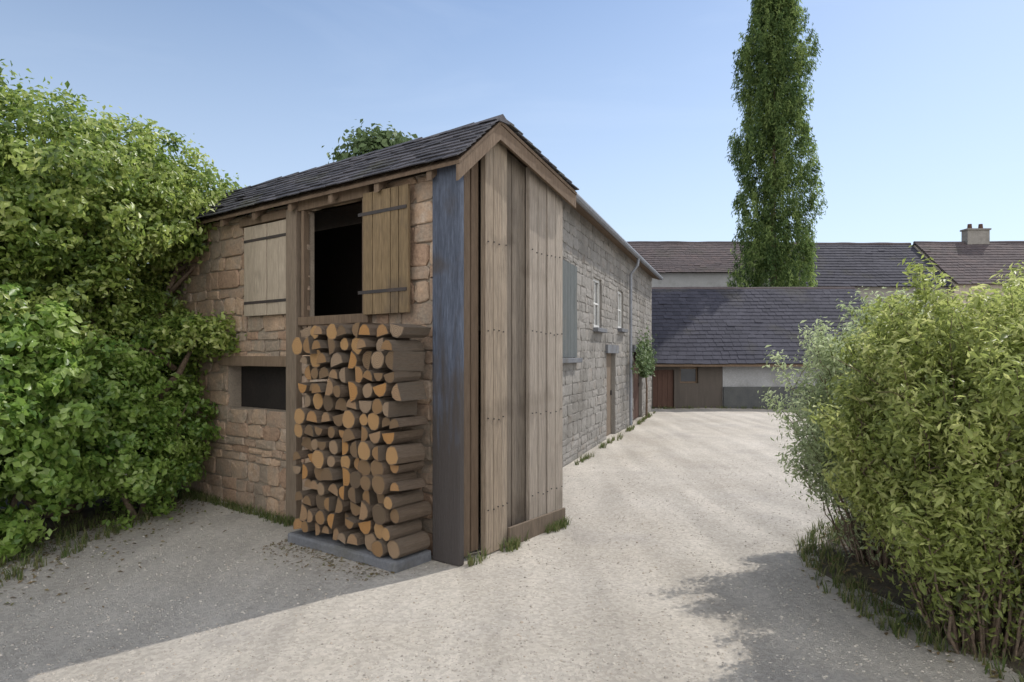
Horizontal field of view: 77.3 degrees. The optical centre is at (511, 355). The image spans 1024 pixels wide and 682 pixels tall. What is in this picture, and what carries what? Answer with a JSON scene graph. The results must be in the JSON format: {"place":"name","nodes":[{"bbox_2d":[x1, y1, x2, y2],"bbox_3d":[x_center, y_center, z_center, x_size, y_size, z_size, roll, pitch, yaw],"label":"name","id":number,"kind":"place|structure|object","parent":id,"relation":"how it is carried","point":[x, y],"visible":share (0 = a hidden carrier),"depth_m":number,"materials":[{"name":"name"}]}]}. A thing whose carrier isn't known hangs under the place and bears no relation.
{"place":"outdoors","nodes":[
{"label":"outdoors","id":0,"kind":"place"},
{"bbox_2d":[0,407,1022,681],"bbox_3d":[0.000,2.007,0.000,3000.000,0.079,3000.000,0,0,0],"label":"ground","id":1,"kind":"structure","parent":0,"point":[674,443],"depth_m":5.26,"materials":[{"name":"gravel"}]},
{"bbox_2d":[0,474,182,547],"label":"soil bed","id":2,"kind":"object","parent":1,"relation":"on","point":[86,510],"visible":0.06,"depth_m":7.79,"materials":[{"name":"soil"}]},
{"bbox_2d":[0,274,125,564],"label":"garden shrub","id":3,"kind":"object","parent":2,"relation":"on","point":[38,433],"visible":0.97,"depth_m":6.47,"materials":[{"name":"green plant"}]},
{"bbox_2d":[29,326,223,530],"bbox_3d":[-4.582,0.885,7.772,1.624,2.461,2.543,0,0,30],"label":"garden shrub","id":4,"kind":"object","parent":2,"relation":"on","point":[154,430],"visible":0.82,"depth_m":7.57,"materials":[{"name":"green plant"}]},
{"bbox_2d":[0,59,273,517],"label":"leafy tree","id":5,"kind":"object","parent":2,"relation":"on","point":[97,231],"visible":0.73,"depth_m":7.61,"materials":[{"name":"green plant"}]},
{"bbox_2d":[0,496,244,607],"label":"fallen leaves","id":6,"kind":"object","parent":1,"relation":"on","point":[30,582],"visible":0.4,"depth_m":6.53,"materials":[{"name":"plant"}]},
{"bbox_2d":[240,539,394,589],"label":"wood chips","id":7,"kind":"object","parent":1,"relation":"on","point":[291,543],"visible":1,"depth_m":6.24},
{"bbox_2d":[288,530,430,572],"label":"stone slab","id":8,"kind":"structure","parent":1,"relation":"on","point":[325,543],"depth_m":6.24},
{"bbox_2d":[322,525,333,533],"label":"firewood log","id":9,"kind":"object","parent":8,"relation":"on","point":[326,529],"visible":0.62,"depth_m":6.53,"materials":[{"name":"brown wood"}]},
{"bbox_2d":[315,509,334,524],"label":"firewood log","id":10,"kind":"object","parent":9,"relation":"on","point":[321,516],"visible":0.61,"depth_m":6.49,"materials":[{"name":"brown wood"}]},
{"bbox_2d":[316,494,335,509],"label":"firewood log","id":11,"kind":"object","parent":10,"relation":"on","point":[320,501],"visible":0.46,"depth_m":6.59,"materials":[{"name":"brown wood"}]},
{"bbox_2d":[317,478,342,495],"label":"firewood log","id":12,"kind":"object","parent":11,"relation":"on","point":[322,488],"visible":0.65,"depth_m":6.55,"materials":[{"name":"brown wood"}]},
{"bbox_2d":[314,467,324,480],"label":"firewood log","id":13,"kind":"object","parent":12,"relation":"on","point":[317,472],"visible":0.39,"depth_m":6.59,"materials":[{"name":"brown wood"}]},
{"bbox_2d":[312,449,338,468],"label":"firewood log","id":14,"kind":"object","parent":13,"relation":"on","point":[319,458],"visible":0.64,"depth_m":6.50,"materials":[{"name":"brown wood"}]},
{"bbox_2d":[317,438,340,449],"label":"firewood log","id":15,"kind":"object","parent":14,"relation":"on","point":[323,445],"visible":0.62,"depth_m":6.53,"materials":[{"name":"brown wood"}]},
{"bbox_2d":[315,424,336,435],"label":"firewood log","id":16,"kind":"object","parent":15,"relation":"on","point":[320,430],"visible":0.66,"depth_m":6.54,"materials":[{"name":"brown wood"}]},
{"bbox_2d":[321,411,343,421],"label":"firewood log","id":17,"kind":"object","parent":16,"relation":"on","point":[327,416],"visible":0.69,"depth_m":6.56,"materials":[{"name":"brown wood"}]},
{"bbox_2d":[323,395,349,410],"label":"firewood log","id":18,"kind":"object","parent":17,"relation":"on","point":[329,403],"visible":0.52,"depth_m":6.52,"materials":[{"name":"brown wood"}]},
{"bbox_2d":[325,377,347,395],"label":"firewood log","id":19,"kind":"object","parent":18,"relation":"on","point":[331,383],"visible":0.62,"depth_m":6.45,"materials":[{"name":"brown wood"}]},
{"bbox_2d":[329,369,340,378],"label":"firewood log","id":20,"kind":"object","parent":19,"relation":"on","point":[333,373],"visible":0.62,"depth_m":6.45,"materials":[{"name":"brown wood"}]},
{"bbox_2d":[331,352,350,367],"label":"firewood log","id":21,"kind":"object","parent":20,"relation":"on","point":[339,359],"visible":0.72,"depth_m":6.41,"materials":[{"name":"brown wood"}]},
{"bbox_2d":[327,338,350,355],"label":"firewood log","id":22,"kind":"object","parent":21,"relation":"on","point":[334,346],"visible":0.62,"depth_m":6.46,"materials":[{"name":"brown wood"}]},
{"bbox_2d":[326,323,354,339],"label":"firewood log","id":23,"kind":"object","parent":22,"relation":"on","point":[331,330],"visible":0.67,"depth_m":6.46,"materials":[{"name":"brown wood"}]},
{"bbox_2d":[333,525,358,539],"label":"firewood log","id":24,"kind":"object","parent":8,"relation":"on","point":[339,529],"visible":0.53,"depth_m":6.46,"materials":[{"name":"brown wood"}]},
{"bbox_2d":[327,510,350,528],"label":"firewood log","id":25,"kind":"object","parent":24,"relation":"on","point":[334,520],"visible":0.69,"depth_m":6.43,"materials":[{"name":"brown wood"}]},
{"bbox_2d":[324,496,337,511],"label":"firewood log","id":26,"kind":"object","parent":25,"relation":"on","point":[330,503],"visible":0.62,"depth_m":6.44,"materials":[{"name":"brown wood"}]},
{"bbox_2d":[328,481,342,496],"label":"firewood log","id":27,"kind":"object","parent":26,"relation":"on","point":[333,488],"visible":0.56,"depth_m":6.47,"materials":[{"name":"brown wood"}]},
{"bbox_2d":[321,466,342,479],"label":"firewood log","id":28,"kind":"object","parent":27,"relation":"on","point":[331,473],"visible":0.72,"depth_m":6.43,"materials":[{"name":"brown wood"}]},
{"bbox_2d":[347,531,364,544],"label":"firewood log","id":29,"kind":"object","parent":8,"relation":"on","point":[356,538],"visible":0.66,"depth_m":6.23,"materials":[{"name":"brown wood"}]},
{"bbox_2d":[345,516,372,528],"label":"firewood log","id":30,"kind":"object","parent":29,"relation":"on","point":[352,522],"visible":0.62,"depth_m":6.26,"materials":[{"name":"brown wood"}]},
{"bbox_2d":[350,501,360,515],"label":"firewood log","id":31,"kind":"object","parent":30,"relation":"on","point":[355,509],"visible":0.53,"depth_m":6.29,"materials":[{"name":"brown wood"}]},
{"bbox_2d":[348,487,363,503],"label":"firewood log","id":32,"kind":"object","parent":31,"relation":"on","point":[355,495],"visible":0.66,"depth_m":6.24,"materials":[{"name":"brown wood"}]},
{"bbox_2d":[349,471,361,487],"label":"firewood log","id":33,"kind":"object","parent":32,"relation":"on","point":[355,477],"visible":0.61,"depth_m":6.20,"materials":[{"name":"brown wood"}]},
{"bbox_2d":[354,458,360,469],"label":"firewood log","id":34,"kind":"object","parent":33,"relation":"on","point":[356,461],"visible":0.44,"depth_m":6.32,"materials":[{"name":"brown wood"}]},
{"bbox_2d":[350,440,360,457],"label":"firewood log","id":35,"kind":"object","parent":34,"relation":"on","point":[354,448],"visible":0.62,"depth_m":6.24,"materials":[{"name":"brown wood"}]},
{"bbox_2d":[343,427,361,442],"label":"firewood log","id":36,"kind":"object","parent":35,"relation":"on","point":[351,434],"visible":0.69,"depth_m":6.29,"materials":[{"name":"brown wood"}]},
{"bbox_2d":[342,409,362,428],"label":"firewood log","id":37,"kind":"object","parent":36,"relation":"on","point":[350,418],"visible":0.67,"depth_m":6.29,"materials":[{"name":"brown wood"}]},
{"bbox_2d":[335,397,351,409],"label":"firewood log","id":38,"kind":"object","parent":37,"relation":"on","point":[341,403],"visible":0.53,"depth_m":6.43,"materials":[{"name":"brown wood"}]},
{"bbox_2d":[333,384,349,397],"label":"firewood log","id":39,"kind":"object","parent":38,"relation":"on","point":[340,391],"visible":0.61,"depth_m":6.33,"materials":[{"name":"brown wood"}]},
{"bbox_2d":[339,367,354,382],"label":"firewood log","id":40,"kind":"object","parent":39,"relation":"on","point":[346,374],"visible":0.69,"depth_m":6.35,"materials":[{"name":"brown wood"}]},
{"bbox_2d":[346,399,374,409],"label":"firewood log","id":41,"kind":"object","parent":37,"relation":"on","point":[353,405],"visible":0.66,"depth_m":6.29,"materials":[{"name":"brown wood"}]},
{"bbox_2d":[348,380,383,402],"bbox_3d":[-1.438,0.345,6.392,0.124,0.218,0.380,-12,-6,35],"label":"firewood log","id":42,"kind":"object","parent":41,"relation":"on","point":[355,391],"visible":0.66,"depth_m":6.25,"materials":[{"name":"brown wood"}]},
{"bbox_2d":[357,459,374,475],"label":"firewood log","id":43,"kind":"object","parent":33,"relation":"on","point":[363,467],"visible":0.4,"depth_m":6.16,"materials":[{"name":"brown wood"}]},
{"bbox_2d":[358,440,385,460],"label":"firewood log","id":44,"kind":"object","parent":43,"relation":"on","point":[365,448],"visible":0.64,"depth_m":6.09,"materials":[{"name":"brown wood"}]},
{"bbox_2d":[369,428,411,443],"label":"firewood log","id":45,"kind":"object","parent":44,"relation":"on","point":[376,437],"visible":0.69,"depth_m":6.09,"materials":[{"name":"brown wood"}]},
{"bbox_2d":[367,412,388,430],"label":"firewood log","id":46,"kind":"object","parent":45,"relation":"on","point":[374,422],"visible":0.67,"depth_m":6.13,"materials":[{"name":"brown wood"}]},
{"bbox_2d":[372,398,395,413],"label":"firewood log","id":47,"kind":"object","parent":46,"relation":"on","point":[378,403],"visible":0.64,"depth_m":6.07,"materials":[{"name":"brown wood"}]},
{"bbox_2d":[372,382,402,396],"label":"firewood log","id":48,"kind":"object","parent":47,"relation":"on","point":[383,390],"visible":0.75,"depth_m":6.04,"materials":[{"name":"brown wood"}]},
{"bbox_2d":[374,371,393,380],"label":"firewood log","id":49,"kind":"object","parent":48,"relation":"on","point":[378,376],"visible":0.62,"depth_m":6.05,"materials":[{"name":"brown wood"}]},
{"bbox_2d":[371,351,388,368],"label":"firewood log","id":50,"kind":"object","parent":49,"relation":"on","point":[377,359],"visible":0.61,"depth_m":6.06,"materials":[{"name":"brown wood"}]},
{"bbox_2d":[383,371,420,382],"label":"firewood log","id":51,"kind":"object","parent":48,"relation":"on","point":[399,376],"visible":1,"depth_m":6.03,"materials":[{"name":"brown wood"}]},
{"bbox_2d":[385,351,424,370],"bbox_3d":[-1.018,0.050,6.104,0.114,0.190,0.394,4,2,39],"label":"firewood log","id":52,"kind":"object","parent":51,"relation":"on","point":[404,360],"visible":1,"depth_m":6.03,"materials":[{"name":"brown wood"}]},
{"bbox_2d":[381,340,423,350],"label":"firewood log","id":53,"kind":"object","parent":52,"relation":"on","point":[403,345],"visible":1,"depth_m":6.02,"materials":[{"name":"brown wood"}]},
{"bbox_2d":[390,323,430,337],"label":"firewood log","id":54,"kind":"object","parent":53,"relation":"on","point":[407,331],"visible":1,"depth_m":6.01,"materials":[{"name":"brown wood"}]},
{"bbox_2d":[382,415,415,426],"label":"firewood log","id":55,"kind":"object","parent":45,"relation":"on","point":[386,421],"visible":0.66,"depth_m":6.05,"materials":[{"name":"brown wood"}]},
{"bbox_2d":[382,400,416,417],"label":"firewood log","id":56,"kind":"object","parent":55,"relation":"on","point":[396,408],"visible":0.91,"depth_m":6.04,"materials":[{"name":"brown wood"}]},
{"bbox_2d":[391,381,426,400],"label":"firewood log","id":57,"kind":"object","parent":56,"relation":"on","point":[405,391],"visible":1,"depth_m":6.04,"materials":[{"name":"brown wood"}]},
{"bbox_2d":[364,532,378,551],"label":"firewood log","id":58,"kind":"object","parent":8,"relation":"on","point":[370,538],"visible":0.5,"depth_m":6.17,"materials":[{"name":"brown wood"}]},
{"bbox_2d":[358,519,374,534],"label":"firewood log","id":59,"kind":"object","parent":58,"relation":"on","point":[366,527],"visible":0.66,"depth_m":6.16,"materials":[{"name":"brown wood"}]},
{"bbox_2d":[359,500,375,519],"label":"firewood log","id":60,"kind":"object","parent":59,"relation":"on","point":[366,510],"visible":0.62,"depth_m":6.12,"materials":[{"name":"brown wood"}]},
{"bbox_2d":[371,538,388,557],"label":"firewood log","id":61,"kind":"object","parent":8,"relation":"on","point":[379,548],"visible":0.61,"depth_m":5.98,"materials":[{"name":"brown wood"}]},
{"bbox_2d":[374,522,401,538],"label":"firewood log","id":62,"kind":"object","parent":61,"relation":"on","point":[378,529],"visible":0.33,"depth_m":6.08,"materials":[{"name":"brown wood"}]},
{"bbox_2d":[372,503,391,524],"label":"firewood log","id":63,"kind":"object","parent":62,"relation":"on","point":[381,513],"visible":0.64,"depth_m":6.01,"materials":[{"name":"brown wood"}]},
{"bbox_2d":[376,489,411,503],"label":"firewood log","id":64,"kind":"object","parent":63,"relation":"on","point":[380,498],"visible":0.16,"depth_m":6.09,"materials":[{"name":"brown wood"}]},
{"bbox_2d":[372,470,416,494],"bbox_3d":[-1.126,1.210,6.142,0.188,0.192,0.412,-16,-10,36],"label":"firewood log","id":65,"kind":"object","parent":64,"relation":"on","point":[381,484],"visible":0.77,"depth_m":6.00,"materials":[{"name":"brown wood"}]},
{"bbox_2d":[370,460,392,476],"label":"firewood log","id":66,"kind":"object","parent":65,"relation":"on","point":[380,467],"visible":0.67,"depth_m":6.03,"materials":[{"name":"brown wood"}]},
{"bbox_2d":[372,441,409,460],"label":"firewood log","id":67,"kind":"object","parent":66,"relation":"on","point":[378,453],"visible":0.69,"depth_m":6.01,"materials":[{"name":"brown wood"}]},
{"bbox_2d":[390,460,423,472],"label":"firewood log","id":68,"kind":"object","parent":65,"relation":"on","point":[405,467],"visible":0.88,"depth_m":6.06,"materials":[{"name":"brown wood"}]},
{"bbox_2d":[386,443,424,464],"bbox_3d":[-1.007,0.938,6.069,0.181,0.182,0.344,11,5,38],"label":"firewood log","id":69,"kind":"object","parent":68,"relation":"on","point":[403,453],"visible":1,"depth_m":5.98,"materials":[{"name":"brown wood"}]},
{"bbox_2d":[382,429,423,443],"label":"firewood log","id":70,"kind":"object","parent":69,"relation":"on","point":[401,436],"visible":1,"depth_m":6.05,"materials":[{"name":"brown wood"}]},
{"bbox_2d":[389,416,427,428],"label":"firewood log","id":71,"kind":"object","parent":70,"relation":"on","point":[405,422],"visible":1,"depth_m":6.00,"materials":[{"name":"brown wood"}]},
{"bbox_2d":[387,530,429,558],"bbox_3d":[-0.980,1.794,6.085,0.168,0.181,0.392,-19,-11,36],"label":"firewood log","id":72,"kind":"object","parent":8,"relation":"on","point":[408,544],"visible":0.96,"depth_m":6.00,"materials":[{"name":"brown wood"}]},
{"bbox_2d":[381,518,421,540],"bbox_3d":[-1.046,1.659,6.093,0.123,0.126,0.418,14,8,36],"label":"firewood log","id":73,"kind":"object","parent":72,"relation":"on","point":[391,532],"visible":1,"depth_m":6.03,"materials":[{"name":"brown wood"}]},
{"bbox_2d":[390,501,431,523],"bbox_3d":[-0.962,1.497,6.112,0.138,0.140,0.412,7,4,39],"label":"firewood log","id":74,"kind":"object","parent":73,"relation":"on","point":[410,512],"visible":1,"depth_m":6.04,"materials":[{"name":"brown wood"}]},
{"bbox_2d":[383,489,423,509],"bbox_3d":[-1.028,1.372,6.100,0.123,0.125,0.418,-5,-3,36],"label":"firewood log","id":75,"kind":"object","parent":74,"relation":"on","point":[393,501],"visible":1,"depth_m":6.03,"materials":[{"name":"brown wood"}]},
{"bbox_2d":[390,478,425,490],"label":"firewood log","id":76,"kind":"object","parent":75,"relation":"on","point":[408,484],"visible":1,"depth_m":5.98,"materials":[{"name":"brown wood"}]},
{"bbox_2d":[150,114,578,565],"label":"stone barn","id":77,"kind":"structure","parent":1,"relation":"on","point":[452,239],"depth_m":7.03,"materials":[{"name":"brown wood"}]},
{"bbox_2d":[322,119,417,164],"bbox_3d":[-4.384,-3.160,23.930,4.796,10.580,5.277,0,0,0],"label":"broadleaf tree","id":78,"kind":"object","parent":1,"relation":"on","point":[363,143],"visible":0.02,"depth_m":22.33,"materials":[{"name":"green plant"}]},
{"bbox_2d":[563,193,662,466],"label":"grey house","id":79,"kind":"structure","parent":1,"relation":"on","point":[609,272],"depth_m":14.36,"materials":[{"name":"stone"}]},
{"bbox_2d":[563,260,582,362],"bbox_3d":[0.977,-0.780,11.614,0.250,1.840,1.590,0,0,20],"label":"window","id":80,"kind":"structure","parent":79,"relation":"in","point":[569,270],"depth_m":11.71,"materials":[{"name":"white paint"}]},
{"bbox_2d":[592,278,606,332],"bbox_3d":[1.898,-1.105,14.202,0.250,1.190,1.003,0,0,20],"label":"window","id":81,"kind":"structure","parent":79,"relation":"in","point":[596,328],"depth_m":14.45,"materials":[{"name":"white paint"}]},
{"bbox_2d":[605,345,618,435],"bbox_3d":[2.384,0.865,15.696,0.217,2.230,1.421,0,0,20],"label":"door","id":82,"kind":"structure","parent":79,"relation":"in","point":[610,349],"depth_m":15.89,"materials":[{"name":"brown wood"}]},
{"bbox_2d":[632,345,643,419],"bbox_3d":[3.850,0.840,19.818,0.217,2.280,2.087,0,0,20],"label":"door","id":83,"kind":"structure","parent":79,"relation":"in","point":[636,384],"depth_m":20.01,"materials":[{"name":"orange paint"}]},
{"bbox_2d":[630,320,657,417],"bbox_3d":[4.089,0.499,19.345,0.402,3.106,4.795,0,0,20],"label":"climbing plant","id":84,"kind":"object","parent":79,"relation":"attached to","point":[645,360],"visible":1,"depth_m":18.90,"materials":[{"name":"green plant"}]},
{"bbox_2d":[626,241,769,286],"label":"terraced house","id":85,"kind":"structure","parent":1,"relation":"on","point":[690,264],"depth_m":41.07,"materials":[{"name":"paint"}]},
{"bbox_2d":[651,287,866,408],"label":"slate outbuilding","id":86,"kind":"structure","parent":1,"relation":"on","point":[711,343],"depth_m":24.75,"materials":[{"name":"grey tile"}]},
{"bbox_2d":[653,370,672,407],"bbox_3d":[5.680,1.266,24.123,0.794,1.432,0.054,0,0,0],"label":"door","id":87,"kind":"structure","parent":86,"relation":"in","point":[663,379],"depth_m":24.10,"materials":[{"name":"orange paint"}]},
{"bbox_2d":[680,367,696,382],"bbox_3d":[6.640,0.750,24.140,0.693,0.600,0.040,0,0,0],"label":"window","id":88,"kind":"structure","parent":86,"relation":"in","point":[687,374],"depth_m":24.14,"materials":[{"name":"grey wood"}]},
{"bbox_2d":[725,0,827,286],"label":"tree","id":89,"kind":"object","parent":1,"relation":"on","point":[778,109],"visible":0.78,"depth_m":32.15,"materials":[{"name":"green plant"}]},
{"bbox_2d":[784,242,952,318],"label":"terraced house","id":90,"kind":"structure","parent":1,"relation":"on","point":[873,267],"depth_m":41.64,"materials":[{"name":"grey stone"}]},
{"bbox_2d":[816,519,1023,674],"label":"soil bed","id":91,"kind":"object","parent":1,"relation":"on","point":[863,570],"visible":0.16,"depth_m":5.65,"materials":[{"name":"soil"}]},
{"bbox_2d":[757,286,967,572],"bbox_3d":[3.564,0.686,6.146,2.174,2.738,2.206,0,0,0],"label":"arching shrub","id":92,"kind":"object","parent":91,"relation":"on","point":[811,447],"visible":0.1,"depth_m":6.18,"materials":[{"name":"green plant"}]},
{"bbox_2d":[796,523,1022,681],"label":"fallen leaves","id":93,"kind":"object","parent":91,"relation":"on","point":[938,652],"visible":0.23,"depth_m":5.30,"materials":[{"name":"plant"}]},
{"bbox_2d":[801,245,1023,670],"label":"arching shrub","id":94,"kind":"object","parent":91,"relation":"on","point":[930,441],"visible":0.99,"depth_m":4.11,"materials":[{"name":"green plant"}]},
{"bbox_2d":[969,260,1023,315],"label":"arching shrub","id":95,"kind":"object","parent":91,"relation":"on","point":[1012,272],"visible":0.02,"depth_m":5.70,"materials":[{"name":"green plant"}]},
{"bbox_2d":[912,224,1023,318],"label":"terraced house","id":96,"kind":"structure","parent":1,"relation":"on","point":[974,256],"depth_m":42.09,"materials":[{"name":"paint"}]},
{"bbox_2d":[0,405,1023,681],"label":"grass","id":97,"kind":"structure","parent":0,"point":[516,543],"depth_m":6.31,"materials":[{"name":"plant"}]},
{"bbox_2d":[0,0,1023,287],"label":"sky","id":98,"kind":"structure","parent":0,"point":[917,115],"materials":[{"name":"blue"}]},
{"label":"firewood log","id":99,"kind":"object","parent":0,"visible":0},
{"bbox_2d":[301,435,328,451],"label":"firewood log","id":100,"kind":"object","parent":99,"relation":"on","point":[306,441],"visible":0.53,"depth_m":6.76,"materials":[{"name":"brown wood"}]},
{"bbox_2d":[294,421,333,437],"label":"firewood log","id":101,"kind":"object","parent":100,"relation":"on","point":[299,430],"visible":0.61,"depth_m":6.73,"materials":[{"name":"brown wood"}]},
{"bbox_2d":[294,407,316,424],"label":"firewood log","id":102,"kind":"object","parent":101,"relation":"on","point":[300,415],"visible":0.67,"depth_m":6.72,"materials":[{"name":"brown wood"}]},
{"bbox_2d":[304,393,314,406],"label":"firewood log","id":103,"kind":"object","parent":102,"relation":"on","point":[309,400],"visible":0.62,"depth_m":6.75,"materials":[{"name":"brown wood"}]},
{"bbox_2d":[298,381,326,392],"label":"firewood log","id":104,"kind":"object","parent":103,"relation":"on","point":[303,387],"visible":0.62,"depth_m":6.75,"materials":[{"name":"brown wood"}]},
{"bbox_2d":[304,365,316,379],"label":"firewood log","id":105,"kind":"object","parent":104,"relation":"on","point":[308,369],"visible":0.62,"depth_m":6.77,"materials":[{"name":"brown wood"}]},
{"bbox_2d":[300,356,310,364],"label":"firewood log","id":106,"kind":"object","parent":105,"relation":"on","point":[305,359],"visible":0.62,"depth_m":6.74,"materials":[{"name":"brown wood"}]},
{"bbox_2d":[292,337,309,354],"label":"firewood log","id":107,"kind":"object","parent":106,"relation":"on","point":[297,345],"visible":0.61,"depth_m":6.76,"materials":[{"name":"brown wood"}]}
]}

